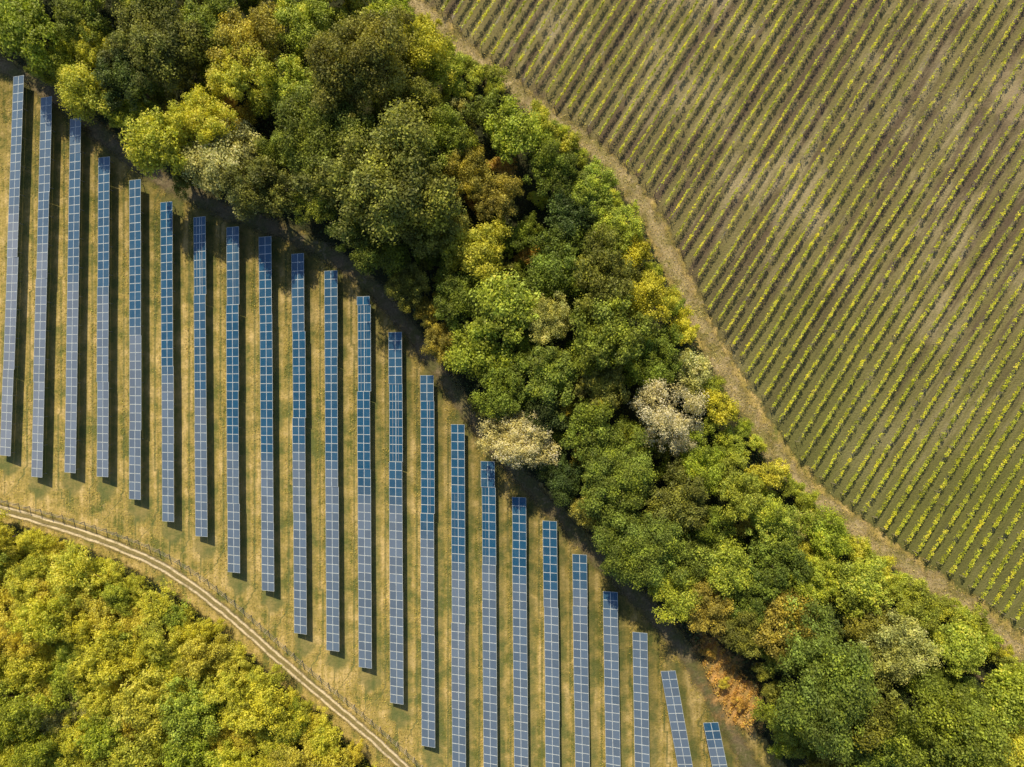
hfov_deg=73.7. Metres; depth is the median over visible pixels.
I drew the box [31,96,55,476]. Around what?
solar panel row
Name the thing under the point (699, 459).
broadleaf tree
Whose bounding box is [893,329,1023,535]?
vine row
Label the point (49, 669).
shrub
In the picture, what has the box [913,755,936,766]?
broadleaf tree
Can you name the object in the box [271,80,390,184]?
broadleaf tree
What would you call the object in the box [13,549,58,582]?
shrub
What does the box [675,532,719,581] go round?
broadleaf tree
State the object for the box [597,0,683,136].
vine row
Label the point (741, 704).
tree
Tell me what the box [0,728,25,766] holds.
shrub
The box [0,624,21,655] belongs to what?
shrub
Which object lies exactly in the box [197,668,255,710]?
shrub
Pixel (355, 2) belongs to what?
broadleaf tree
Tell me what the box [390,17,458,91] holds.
broadleaf tree
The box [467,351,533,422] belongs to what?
broadleaf tree
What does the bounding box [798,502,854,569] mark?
broadleaf tree
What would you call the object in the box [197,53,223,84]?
tree
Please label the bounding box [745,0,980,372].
vine row
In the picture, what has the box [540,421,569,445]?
tree
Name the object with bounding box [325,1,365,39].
tree
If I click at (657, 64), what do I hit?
vine row
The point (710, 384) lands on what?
tree
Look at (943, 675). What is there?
tree
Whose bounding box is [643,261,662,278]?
tree
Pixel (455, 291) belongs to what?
broadleaf tree
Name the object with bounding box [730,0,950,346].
vine row
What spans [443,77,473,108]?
tree
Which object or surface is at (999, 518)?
vine row
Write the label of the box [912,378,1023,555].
vine row
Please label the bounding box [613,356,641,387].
tree
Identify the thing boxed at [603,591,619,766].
solar panel row
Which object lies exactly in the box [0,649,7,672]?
shrub
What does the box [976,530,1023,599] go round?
vine row
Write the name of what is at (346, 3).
tree
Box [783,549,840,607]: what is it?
broadleaf tree
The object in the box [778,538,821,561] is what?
tree
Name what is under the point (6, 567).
shrub
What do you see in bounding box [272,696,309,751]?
shrub
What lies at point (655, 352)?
broadleaf tree
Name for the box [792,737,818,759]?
tree
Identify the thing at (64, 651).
shrub
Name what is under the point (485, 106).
broadleaf tree
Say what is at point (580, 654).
solar panel row
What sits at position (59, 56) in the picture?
tree
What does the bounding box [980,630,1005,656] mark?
tree
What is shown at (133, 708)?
shrub
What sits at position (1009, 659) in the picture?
tree
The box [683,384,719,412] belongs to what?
tree
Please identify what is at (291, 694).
shrub
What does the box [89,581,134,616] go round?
shrub
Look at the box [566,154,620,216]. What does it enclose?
broadleaf tree
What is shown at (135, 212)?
solar panel row
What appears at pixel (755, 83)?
vine row
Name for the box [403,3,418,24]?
tree
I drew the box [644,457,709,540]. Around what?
broadleaf tree
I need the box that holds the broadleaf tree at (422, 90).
[368,76,442,125]
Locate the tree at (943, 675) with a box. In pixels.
[913,664,956,696]
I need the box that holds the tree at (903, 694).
[881,679,915,707]
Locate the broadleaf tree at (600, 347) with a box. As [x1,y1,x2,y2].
[569,293,659,376]
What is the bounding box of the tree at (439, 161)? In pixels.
[430,153,449,172]
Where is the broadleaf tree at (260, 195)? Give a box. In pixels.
[216,154,311,221]
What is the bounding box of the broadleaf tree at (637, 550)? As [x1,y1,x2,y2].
[591,506,696,590]
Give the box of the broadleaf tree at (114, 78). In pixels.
[91,39,167,113]
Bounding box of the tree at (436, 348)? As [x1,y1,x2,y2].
[419,320,459,364]
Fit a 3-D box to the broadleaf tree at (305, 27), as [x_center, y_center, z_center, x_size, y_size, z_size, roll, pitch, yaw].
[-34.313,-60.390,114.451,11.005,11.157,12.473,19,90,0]
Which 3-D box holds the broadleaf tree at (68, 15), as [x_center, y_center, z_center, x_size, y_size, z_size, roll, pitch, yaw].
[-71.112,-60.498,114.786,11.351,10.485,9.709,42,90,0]
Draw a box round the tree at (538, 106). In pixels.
[528,98,555,132]
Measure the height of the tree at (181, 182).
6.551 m
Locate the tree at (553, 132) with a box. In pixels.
[541,118,569,145]
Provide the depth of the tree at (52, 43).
116.09 m
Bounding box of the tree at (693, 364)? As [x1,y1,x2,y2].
[673,348,712,396]
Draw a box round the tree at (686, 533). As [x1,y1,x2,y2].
[680,526,690,541]
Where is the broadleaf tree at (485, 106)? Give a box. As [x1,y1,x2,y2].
[459,88,506,140]
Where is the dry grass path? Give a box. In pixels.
[408,0,1023,661]
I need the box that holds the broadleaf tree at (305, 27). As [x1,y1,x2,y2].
[270,0,334,59]
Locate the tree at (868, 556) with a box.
[856,550,892,580]
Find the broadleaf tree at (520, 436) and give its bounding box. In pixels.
[475,409,562,468]
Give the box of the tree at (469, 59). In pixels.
[457,53,479,75]
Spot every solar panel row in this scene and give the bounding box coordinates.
[0,75,28,455]
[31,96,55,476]
[65,118,84,472]
[97,157,112,476]
[129,179,143,499]
[160,201,175,521]
[194,216,208,536]
[226,226,241,572]
[259,236,274,590]
[291,253,306,633]
[324,270,338,651]
[357,296,371,668]
[388,332,402,704]
[420,375,434,747]
[451,424,465,766]
[481,461,496,766]
[512,497,527,766]
[543,521,559,766]
[572,554,589,766]
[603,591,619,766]
[633,632,649,766]
[661,669,692,766]
[703,720,726,766]
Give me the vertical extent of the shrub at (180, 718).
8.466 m
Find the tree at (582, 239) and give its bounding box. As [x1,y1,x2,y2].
[570,228,604,257]
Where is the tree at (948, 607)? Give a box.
[929,594,962,621]
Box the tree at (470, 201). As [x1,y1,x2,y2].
[463,195,485,213]
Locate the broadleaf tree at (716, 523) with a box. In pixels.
[688,504,738,544]
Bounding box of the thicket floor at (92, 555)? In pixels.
[0,521,373,766]
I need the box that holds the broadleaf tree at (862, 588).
[831,555,894,620]
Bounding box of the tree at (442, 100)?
[435,89,451,106]
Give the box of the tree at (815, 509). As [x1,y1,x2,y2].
[803,502,820,517]
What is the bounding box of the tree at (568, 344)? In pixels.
[565,334,587,355]
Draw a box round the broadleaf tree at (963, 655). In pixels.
[927,619,989,678]
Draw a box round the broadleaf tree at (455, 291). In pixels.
[431,268,486,338]
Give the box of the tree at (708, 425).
[689,412,716,448]
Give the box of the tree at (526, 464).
[520,446,558,472]
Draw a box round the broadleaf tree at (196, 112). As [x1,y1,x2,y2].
[164,84,238,151]
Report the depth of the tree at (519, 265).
116.53 m
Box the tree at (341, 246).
[324,213,364,252]
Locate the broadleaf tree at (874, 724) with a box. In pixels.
[847,678,909,753]
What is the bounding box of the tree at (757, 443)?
[747,433,767,451]
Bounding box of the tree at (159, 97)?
[147,79,171,106]
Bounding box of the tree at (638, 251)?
[618,234,654,275]
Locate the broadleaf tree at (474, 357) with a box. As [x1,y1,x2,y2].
[442,317,518,383]
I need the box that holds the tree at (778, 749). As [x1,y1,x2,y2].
[767,739,793,759]
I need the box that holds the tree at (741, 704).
[730,694,749,711]
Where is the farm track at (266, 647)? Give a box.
[0,503,410,766]
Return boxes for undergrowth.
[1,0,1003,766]
[1,524,368,766]
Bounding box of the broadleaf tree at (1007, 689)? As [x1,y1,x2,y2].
[965,662,1023,733]
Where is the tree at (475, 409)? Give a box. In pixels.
[467,391,487,419]
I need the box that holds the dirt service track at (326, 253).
[0,55,761,766]
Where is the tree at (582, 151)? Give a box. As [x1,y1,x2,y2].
[570,147,589,170]
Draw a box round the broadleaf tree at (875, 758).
[841,727,903,766]
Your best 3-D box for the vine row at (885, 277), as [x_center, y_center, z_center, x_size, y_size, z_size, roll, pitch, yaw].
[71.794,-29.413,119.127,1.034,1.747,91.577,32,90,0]
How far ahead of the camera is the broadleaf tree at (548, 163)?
111.52 m
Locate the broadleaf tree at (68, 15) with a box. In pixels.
[49,0,117,44]
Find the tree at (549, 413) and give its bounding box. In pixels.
[516,394,569,436]
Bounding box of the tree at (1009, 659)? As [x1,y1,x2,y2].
[987,650,1023,678]
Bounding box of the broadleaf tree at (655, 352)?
[624,322,686,392]
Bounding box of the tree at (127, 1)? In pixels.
[112,0,138,10]
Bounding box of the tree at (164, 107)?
[153,99,184,115]
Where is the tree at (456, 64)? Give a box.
[421,52,466,95]
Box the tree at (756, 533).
[745,527,760,556]
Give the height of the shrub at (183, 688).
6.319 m
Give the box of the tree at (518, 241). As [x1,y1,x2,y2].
[501,220,533,258]
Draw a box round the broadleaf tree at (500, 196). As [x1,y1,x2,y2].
[470,172,524,221]
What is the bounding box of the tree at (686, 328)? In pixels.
[666,304,700,345]
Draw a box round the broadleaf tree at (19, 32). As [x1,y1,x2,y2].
[0,0,62,73]
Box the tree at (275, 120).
[269,110,296,133]
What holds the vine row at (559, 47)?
on the vineyard ground at (873, 108)
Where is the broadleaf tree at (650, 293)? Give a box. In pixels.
[620,269,683,323]
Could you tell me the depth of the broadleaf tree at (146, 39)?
108.70 m
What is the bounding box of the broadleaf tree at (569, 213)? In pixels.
[543,190,600,240]
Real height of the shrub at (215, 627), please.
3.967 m
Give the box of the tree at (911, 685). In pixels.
[896,667,922,694]
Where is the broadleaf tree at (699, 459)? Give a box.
[679,429,727,499]
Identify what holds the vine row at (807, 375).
on the vineyard ground at (873, 108)
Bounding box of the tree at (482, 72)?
[464,62,509,94]
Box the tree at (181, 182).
[170,165,199,199]
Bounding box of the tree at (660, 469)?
[655,459,679,484]
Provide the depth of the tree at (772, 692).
116.74 m
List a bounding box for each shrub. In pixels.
[0,508,10,527]
[0,525,26,557]
[0,545,12,576]
[0,556,22,580]
[0,580,20,626]
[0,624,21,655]
[0,644,52,693]
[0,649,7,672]
[0,652,18,670]
[0,662,20,689]
[0,677,67,740]
[0,719,16,753]
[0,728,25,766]
[1,558,45,617]
[1,619,49,661]
[3,593,73,647]
[5,600,42,626]
[7,723,62,766]
[10,526,56,559]
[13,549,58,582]
[18,748,70,766]
[23,704,68,737]
[25,675,64,705]
[31,574,68,604]
[35,638,63,667]
[35,707,95,755]
[39,533,77,561]
[41,657,54,673]
[44,538,108,608]
[44,659,94,710]
[45,746,75,766]
[51,581,97,626]
[51,637,86,674]
[53,610,97,658]
[53,692,86,729]
[58,738,98,766]
[62,619,132,691]
[73,713,122,761]
[77,680,120,722]
[78,592,130,632]
[85,667,109,698]
[87,585,103,598]
[88,557,108,577]
[89,558,132,590]
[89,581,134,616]
[91,743,110,765]
[96,731,166,766]
[97,669,137,698]
[99,702,123,731]
[102,622,137,653]
[106,636,154,680]
[106,662,175,740]
[111,715,159,746]
[116,601,153,641]
[124,593,143,615]
[125,573,152,595]
[127,613,182,662]
[137,578,177,623]
[137,658,165,689]
[139,725,170,762]
[149,651,176,677]
[149,708,167,729]
[154,673,221,746]
[157,718,211,766]
[159,596,192,628]
[159,664,203,694]
[160,727,177,750]
[166,641,188,668]
[172,603,212,646]
[173,633,235,685]
[188,719,218,750]
[194,659,220,689]
[195,747,235,766]
[196,617,227,644]
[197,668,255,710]
[203,719,223,742]
[204,701,220,722]
[205,742,218,765]
[207,725,242,752]
[213,641,255,681]
[215,733,258,766]
[216,681,311,741]
[220,697,244,725]
[227,725,258,754]
[235,663,259,683]
[240,663,287,700]
[248,751,284,766]
[250,727,295,763]
[268,732,324,766]
[272,685,302,711]
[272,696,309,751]
[286,699,312,715]
[303,706,327,737]
[305,746,354,766]
[306,713,343,765]
[341,738,364,765]
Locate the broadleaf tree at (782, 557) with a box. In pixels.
[739,529,813,599]
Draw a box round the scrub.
[699,631,762,727]
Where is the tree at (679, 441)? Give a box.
[666,420,703,456]
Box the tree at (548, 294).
[533,286,556,300]
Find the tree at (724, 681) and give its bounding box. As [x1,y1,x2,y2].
[718,677,729,689]
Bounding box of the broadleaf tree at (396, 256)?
[343,223,413,276]
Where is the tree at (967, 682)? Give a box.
[944,668,977,699]
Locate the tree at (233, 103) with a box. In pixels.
[220,93,242,127]
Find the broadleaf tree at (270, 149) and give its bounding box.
[252,128,293,171]
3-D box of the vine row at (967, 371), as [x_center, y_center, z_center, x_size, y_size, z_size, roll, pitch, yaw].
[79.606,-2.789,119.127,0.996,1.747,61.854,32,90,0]
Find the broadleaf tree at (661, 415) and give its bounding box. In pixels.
[627,376,709,455]
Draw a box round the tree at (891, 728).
[881,714,908,741]
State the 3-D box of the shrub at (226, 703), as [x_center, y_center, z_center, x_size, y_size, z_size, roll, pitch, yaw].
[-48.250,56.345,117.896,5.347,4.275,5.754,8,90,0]
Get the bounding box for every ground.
[425,0,1023,634]
[796,455,1023,662]
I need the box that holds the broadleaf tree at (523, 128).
[484,94,546,165]
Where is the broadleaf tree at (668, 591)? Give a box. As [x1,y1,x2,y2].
[647,549,705,624]
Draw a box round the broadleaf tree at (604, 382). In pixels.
[567,362,629,411]
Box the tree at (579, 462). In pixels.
[571,448,585,467]
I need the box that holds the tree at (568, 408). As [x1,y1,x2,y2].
[553,385,583,420]
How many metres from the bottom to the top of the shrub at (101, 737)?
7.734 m
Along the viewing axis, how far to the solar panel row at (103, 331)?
118.48 m
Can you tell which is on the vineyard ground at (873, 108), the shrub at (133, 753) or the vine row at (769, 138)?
the vine row at (769, 138)
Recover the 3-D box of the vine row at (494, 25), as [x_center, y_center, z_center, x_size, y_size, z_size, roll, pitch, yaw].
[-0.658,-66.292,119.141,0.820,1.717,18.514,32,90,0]
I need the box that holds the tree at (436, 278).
[431,265,456,285]
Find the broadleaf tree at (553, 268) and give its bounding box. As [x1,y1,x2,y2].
[520,222,593,300]
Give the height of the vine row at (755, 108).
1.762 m
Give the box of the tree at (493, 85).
[483,74,506,95]
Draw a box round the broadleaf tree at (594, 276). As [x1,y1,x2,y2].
[571,222,643,319]
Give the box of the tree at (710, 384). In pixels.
[700,374,726,392]
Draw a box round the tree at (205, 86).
[194,80,219,112]
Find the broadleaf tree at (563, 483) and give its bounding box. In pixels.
[535,446,588,507]
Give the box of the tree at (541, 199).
[527,191,550,209]
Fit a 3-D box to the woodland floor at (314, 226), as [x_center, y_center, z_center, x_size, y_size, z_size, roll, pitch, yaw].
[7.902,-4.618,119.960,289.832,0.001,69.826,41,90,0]
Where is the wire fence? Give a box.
[1,500,422,766]
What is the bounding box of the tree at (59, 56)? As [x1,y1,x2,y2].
[25,39,76,86]
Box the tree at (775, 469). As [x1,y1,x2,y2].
[744,458,790,491]
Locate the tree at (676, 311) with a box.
[662,284,685,315]
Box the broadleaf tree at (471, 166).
[437,144,495,199]
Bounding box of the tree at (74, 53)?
[62,36,76,59]
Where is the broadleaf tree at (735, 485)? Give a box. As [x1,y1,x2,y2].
[713,452,764,521]
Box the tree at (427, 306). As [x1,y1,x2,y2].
[413,291,448,328]
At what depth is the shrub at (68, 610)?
115.15 m
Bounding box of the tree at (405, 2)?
[391,0,411,10]
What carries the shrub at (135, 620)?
on the thicket floor at (92, 555)
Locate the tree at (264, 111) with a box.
[248,87,272,119]
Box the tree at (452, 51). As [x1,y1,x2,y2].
[440,37,467,64]
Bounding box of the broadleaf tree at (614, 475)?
[576,419,658,525]
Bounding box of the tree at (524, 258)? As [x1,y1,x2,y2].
[513,245,537,264]
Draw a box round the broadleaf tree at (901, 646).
[858,607,943,685]
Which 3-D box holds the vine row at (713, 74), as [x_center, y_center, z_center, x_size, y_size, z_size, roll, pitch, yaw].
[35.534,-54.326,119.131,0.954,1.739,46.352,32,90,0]
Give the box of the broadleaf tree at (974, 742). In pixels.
[886,669,1019,766]
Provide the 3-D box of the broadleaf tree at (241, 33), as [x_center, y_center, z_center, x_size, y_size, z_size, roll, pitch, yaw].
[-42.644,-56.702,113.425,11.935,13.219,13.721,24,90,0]
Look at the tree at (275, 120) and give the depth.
116.09 m
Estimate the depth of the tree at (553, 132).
115.11 m
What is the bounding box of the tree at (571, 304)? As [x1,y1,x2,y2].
[562,295,591,326]
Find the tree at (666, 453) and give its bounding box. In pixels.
[654,433,672,460]
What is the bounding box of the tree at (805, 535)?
[779,509,818,541]
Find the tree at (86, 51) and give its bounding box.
[70,20,113,67]
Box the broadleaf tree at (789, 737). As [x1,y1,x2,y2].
[750,696,816,759]
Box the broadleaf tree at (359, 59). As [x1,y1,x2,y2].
[303,5,423,121]
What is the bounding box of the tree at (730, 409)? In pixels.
[697,386,740,429]
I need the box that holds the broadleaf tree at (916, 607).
[879,572,946,632]
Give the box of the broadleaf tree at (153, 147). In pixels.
[118,105,189,179]
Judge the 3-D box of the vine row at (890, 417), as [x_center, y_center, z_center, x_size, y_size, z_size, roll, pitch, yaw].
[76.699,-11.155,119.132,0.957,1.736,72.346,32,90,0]
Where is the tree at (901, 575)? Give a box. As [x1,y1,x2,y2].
[889,570,910,601]
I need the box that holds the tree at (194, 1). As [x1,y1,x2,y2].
[177,0,206,11]
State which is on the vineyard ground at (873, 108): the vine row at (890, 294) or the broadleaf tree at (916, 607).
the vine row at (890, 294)
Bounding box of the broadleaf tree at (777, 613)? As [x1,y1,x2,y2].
[749,585,824,667]
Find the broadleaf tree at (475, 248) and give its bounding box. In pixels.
[435,216,513,283]
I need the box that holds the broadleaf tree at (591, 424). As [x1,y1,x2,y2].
[557,397,620,467]
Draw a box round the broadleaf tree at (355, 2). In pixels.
[299,0,369,9]
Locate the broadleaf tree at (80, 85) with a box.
[52,56,115,126]
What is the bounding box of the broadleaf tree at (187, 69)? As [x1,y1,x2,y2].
[146,54,201,105]
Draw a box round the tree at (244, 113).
[230,100,257,152]
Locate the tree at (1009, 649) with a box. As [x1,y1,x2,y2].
[984,644,1015,657]
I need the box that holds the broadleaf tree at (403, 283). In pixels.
[383,256,430,312]
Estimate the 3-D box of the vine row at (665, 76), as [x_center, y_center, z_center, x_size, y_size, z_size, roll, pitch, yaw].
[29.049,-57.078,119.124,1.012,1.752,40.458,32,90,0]
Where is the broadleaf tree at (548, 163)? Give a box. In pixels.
[522,135,578,197]
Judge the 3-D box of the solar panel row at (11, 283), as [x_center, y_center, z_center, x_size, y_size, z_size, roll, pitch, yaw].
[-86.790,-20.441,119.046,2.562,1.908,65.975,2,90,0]
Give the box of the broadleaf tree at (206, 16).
[180,0,239,58]
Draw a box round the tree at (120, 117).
[100,92,143,129]
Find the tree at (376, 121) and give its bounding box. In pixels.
[362,108,389,137]
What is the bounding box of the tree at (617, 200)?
[603,188,623,208]
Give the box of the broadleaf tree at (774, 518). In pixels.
[743,491,802,550]
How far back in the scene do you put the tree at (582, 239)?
114.85 m
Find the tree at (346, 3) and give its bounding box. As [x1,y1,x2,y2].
[341,0,366,10]
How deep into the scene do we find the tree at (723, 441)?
115.82 m
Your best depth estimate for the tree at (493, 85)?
116.64 m
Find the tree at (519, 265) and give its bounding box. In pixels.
[508,258,526,279]
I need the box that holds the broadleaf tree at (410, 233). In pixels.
[380,183,472,259]
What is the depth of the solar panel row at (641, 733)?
118.51 m
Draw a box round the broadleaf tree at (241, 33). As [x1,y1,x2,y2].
[205,0,284,77]
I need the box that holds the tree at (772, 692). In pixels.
[761,679,784,703]
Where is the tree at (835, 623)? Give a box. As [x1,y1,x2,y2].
[810,600,846,640]
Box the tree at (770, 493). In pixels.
[754,488,779,500]
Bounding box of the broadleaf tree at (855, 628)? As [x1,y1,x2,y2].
[837,601,909,658]
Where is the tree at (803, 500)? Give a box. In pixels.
[794,482,820,512]
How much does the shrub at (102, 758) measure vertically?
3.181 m
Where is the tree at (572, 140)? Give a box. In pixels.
[550,124,581,154]
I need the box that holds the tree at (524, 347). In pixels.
[504,323,538,360]
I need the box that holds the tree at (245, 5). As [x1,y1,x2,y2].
[237,0,262,13]
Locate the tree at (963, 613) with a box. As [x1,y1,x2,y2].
[944,605,975,632]
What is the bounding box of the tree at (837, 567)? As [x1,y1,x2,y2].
[823,557,850,581]
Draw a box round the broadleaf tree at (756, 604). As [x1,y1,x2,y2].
[726,569,775,622]
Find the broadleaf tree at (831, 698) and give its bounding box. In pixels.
[772,593,881,766]
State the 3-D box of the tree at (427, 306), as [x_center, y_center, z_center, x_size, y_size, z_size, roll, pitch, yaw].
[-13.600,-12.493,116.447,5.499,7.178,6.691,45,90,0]
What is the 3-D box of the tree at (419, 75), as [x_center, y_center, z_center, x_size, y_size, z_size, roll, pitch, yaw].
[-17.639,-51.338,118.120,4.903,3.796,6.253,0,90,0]
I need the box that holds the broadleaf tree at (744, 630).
[720,610,775,658]
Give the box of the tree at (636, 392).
[630,377,651,405]
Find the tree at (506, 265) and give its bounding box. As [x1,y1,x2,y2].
[483,259,516,281]
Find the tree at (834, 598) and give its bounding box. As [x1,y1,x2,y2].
[825,584,841,604]
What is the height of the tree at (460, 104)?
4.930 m
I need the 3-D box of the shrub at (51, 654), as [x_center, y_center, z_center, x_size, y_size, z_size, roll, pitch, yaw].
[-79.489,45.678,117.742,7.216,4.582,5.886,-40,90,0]
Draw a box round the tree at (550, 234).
[544,227,558,242]
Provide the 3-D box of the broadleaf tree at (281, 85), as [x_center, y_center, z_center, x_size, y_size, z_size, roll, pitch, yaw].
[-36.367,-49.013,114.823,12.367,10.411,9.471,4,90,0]
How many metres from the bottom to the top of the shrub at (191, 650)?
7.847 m
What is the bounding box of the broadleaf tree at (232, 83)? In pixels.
[204,40,279,114]
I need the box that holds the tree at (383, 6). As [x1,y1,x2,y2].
[358,0,406,25]
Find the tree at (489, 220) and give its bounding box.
[487,217,508,233]
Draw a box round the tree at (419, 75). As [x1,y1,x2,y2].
[398,70,423,84]
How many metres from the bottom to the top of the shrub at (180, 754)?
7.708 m
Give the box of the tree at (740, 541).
[722,527,750,553]
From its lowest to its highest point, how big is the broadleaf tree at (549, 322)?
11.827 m
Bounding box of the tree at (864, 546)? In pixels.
[844,534,871,561]
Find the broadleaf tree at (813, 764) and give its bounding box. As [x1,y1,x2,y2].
[799,758,836,766]
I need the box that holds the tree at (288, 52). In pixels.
[278,47,304,67]
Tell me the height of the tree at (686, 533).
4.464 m
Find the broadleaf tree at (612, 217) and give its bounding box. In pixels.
[589,199,644,259]
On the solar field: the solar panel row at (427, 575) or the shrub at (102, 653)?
the solar panel row at (427, 575)
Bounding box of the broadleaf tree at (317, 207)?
[291,181,340,225]
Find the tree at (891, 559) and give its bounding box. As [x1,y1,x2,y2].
[871,554,897,583]
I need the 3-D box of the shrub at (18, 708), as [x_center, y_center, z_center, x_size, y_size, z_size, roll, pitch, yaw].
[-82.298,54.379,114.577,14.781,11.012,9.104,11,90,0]
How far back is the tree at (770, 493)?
116.67 m
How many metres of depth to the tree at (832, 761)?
112.85 m
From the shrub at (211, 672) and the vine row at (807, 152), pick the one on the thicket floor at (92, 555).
the shrub at (211, 672)
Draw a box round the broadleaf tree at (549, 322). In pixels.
[527,291,573,345]
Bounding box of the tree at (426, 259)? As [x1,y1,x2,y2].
[414,250,432,269]
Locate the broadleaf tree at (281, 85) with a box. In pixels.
[265,53,317,113]
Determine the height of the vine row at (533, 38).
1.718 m
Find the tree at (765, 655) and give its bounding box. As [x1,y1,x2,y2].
[759,643,795,673]
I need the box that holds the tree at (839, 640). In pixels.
[830,628,843,647]
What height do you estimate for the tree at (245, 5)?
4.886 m
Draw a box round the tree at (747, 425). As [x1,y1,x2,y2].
[734,416,754,442]
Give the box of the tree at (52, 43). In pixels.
[47,20,66,46]
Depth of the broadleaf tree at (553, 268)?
111.33 m
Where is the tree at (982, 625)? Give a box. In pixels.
[966,602,992,652]
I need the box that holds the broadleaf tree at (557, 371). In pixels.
[508,344,581,406]
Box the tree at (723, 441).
[710,425,750,463]
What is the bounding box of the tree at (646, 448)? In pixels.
[632,431,658,458]
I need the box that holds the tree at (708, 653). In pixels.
[698,647,717,658]
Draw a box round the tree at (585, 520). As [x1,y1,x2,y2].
[568,496,599,530]
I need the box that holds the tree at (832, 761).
[805,734,848,766]
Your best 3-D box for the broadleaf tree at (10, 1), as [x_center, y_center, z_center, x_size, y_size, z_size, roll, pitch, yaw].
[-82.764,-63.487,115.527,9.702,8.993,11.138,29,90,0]
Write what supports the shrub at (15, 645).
on the thicket floor at (92, 555)
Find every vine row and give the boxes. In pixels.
[441,0,448,11]
[451,0,464,18]
[460,0,480,32]
[470,0,495,37]
[480,0,511,49]
[490,0,526,57]
[503,0,542,61]
[514,0,559,69]
[522,0,573,83]
[535,1,587,84]
[546,0,604,94]
[554,0,620,106]
[568,1,635,107]
[578,0,651,117]
[587,0,666,128]
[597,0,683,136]
[608,0,699,144]
[617,0,713,154]
[626,0,729,165]
[636,0,745,173]
[645,0,760,184]
[654,0,778,194]
[662,0,792,206]
[669,0,809,217]
[674,0,824,237]
[681,0,839,250]
[691,0,856,259]
[697,0,870,276]
[702,0,885,292]
[707,0,902,309]
[717,0,917,320]
[724,0,932,331]
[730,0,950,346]
[740,0,964,355]
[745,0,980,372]
[754,0,996,383]
[761,0,1013,396]
[769,3,1023,408]
[778,28,1023,422]
[784,53,1023,436]
[796,78,1023,441]
[799,104,1023,459]
[809,129,1023,469]
[819,155,1023,477]
[832,179,1023,483]
[842,205,1023,495]
[851,228,1023,505]
[862,254,1023,511]
[872,279,1023,517]
[880,304,1023,529]
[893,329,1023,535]
[905,350,1023,543]
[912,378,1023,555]
[924,402,1023,560]
[936,428,1023,564]
[946,453,1023,575]
[960,477,1023,577]
[968,503,1023,587]
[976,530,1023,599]
[989,552,1023,605]
[998,579,1023,614]
[1010,602,1023,620]
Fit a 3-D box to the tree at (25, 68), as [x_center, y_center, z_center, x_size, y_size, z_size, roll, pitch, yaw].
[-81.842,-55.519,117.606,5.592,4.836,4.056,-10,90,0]
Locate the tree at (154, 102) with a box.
[135,98,165,120]
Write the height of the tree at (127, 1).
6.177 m
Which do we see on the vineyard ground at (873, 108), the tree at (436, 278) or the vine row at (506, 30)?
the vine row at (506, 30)
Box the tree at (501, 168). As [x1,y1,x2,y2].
[486,156,517,176]
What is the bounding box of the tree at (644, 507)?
[638,496,657,517]
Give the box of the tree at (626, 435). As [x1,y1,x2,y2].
[612,413,643,442]
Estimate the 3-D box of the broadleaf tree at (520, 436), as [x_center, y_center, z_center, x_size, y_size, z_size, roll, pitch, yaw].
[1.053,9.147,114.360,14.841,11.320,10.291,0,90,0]
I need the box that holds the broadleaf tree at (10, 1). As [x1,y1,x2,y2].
[0,0,42,12]
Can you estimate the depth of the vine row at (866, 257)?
118.65 m
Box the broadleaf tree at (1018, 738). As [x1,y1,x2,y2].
[984,717,1023,766]
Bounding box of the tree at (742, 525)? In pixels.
[726,514,755,538]
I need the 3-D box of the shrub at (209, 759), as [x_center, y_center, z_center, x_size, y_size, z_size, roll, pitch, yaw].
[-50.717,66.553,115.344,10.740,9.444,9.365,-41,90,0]
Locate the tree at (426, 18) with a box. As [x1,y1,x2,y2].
[415,11,443,37]
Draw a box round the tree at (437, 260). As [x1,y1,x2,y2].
[430,243,464,272]
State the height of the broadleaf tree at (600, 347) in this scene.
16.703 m
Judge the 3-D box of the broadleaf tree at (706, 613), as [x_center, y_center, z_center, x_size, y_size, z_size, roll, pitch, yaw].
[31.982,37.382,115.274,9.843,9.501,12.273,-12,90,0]
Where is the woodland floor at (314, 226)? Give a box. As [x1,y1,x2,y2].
[0,0,1023,766]
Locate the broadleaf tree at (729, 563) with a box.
[691,534,759,609]
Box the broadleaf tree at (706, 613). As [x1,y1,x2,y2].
[686,571,735,639]
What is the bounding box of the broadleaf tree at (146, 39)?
[97,0,214,89]
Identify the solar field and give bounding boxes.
[0,0,795,766]
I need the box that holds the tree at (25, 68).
[20,50,39,74]
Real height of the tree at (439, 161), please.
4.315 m
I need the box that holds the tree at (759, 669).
[751,657,775,681]
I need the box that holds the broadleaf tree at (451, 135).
[418,102,479,169]
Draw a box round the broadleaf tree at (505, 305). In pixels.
[463,268,545,346]
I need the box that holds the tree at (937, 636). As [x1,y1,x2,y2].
[925,624,952,650]
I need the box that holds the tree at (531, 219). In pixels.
[519,211,544,237]
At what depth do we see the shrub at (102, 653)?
113.61 m
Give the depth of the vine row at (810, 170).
118.64 m
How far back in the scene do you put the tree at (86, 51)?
112.37 m
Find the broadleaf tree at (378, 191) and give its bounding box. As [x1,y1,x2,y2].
[291,93,466,247]
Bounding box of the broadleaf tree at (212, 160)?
[177,118,262,219]
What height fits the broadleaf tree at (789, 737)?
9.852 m
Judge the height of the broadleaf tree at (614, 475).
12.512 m
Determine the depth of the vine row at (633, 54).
118.66 m
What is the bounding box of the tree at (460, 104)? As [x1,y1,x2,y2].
[446,96,475,129]
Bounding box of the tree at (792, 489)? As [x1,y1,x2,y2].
[779,473,806,498]
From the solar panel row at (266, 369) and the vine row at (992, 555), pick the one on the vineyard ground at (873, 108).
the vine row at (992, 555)

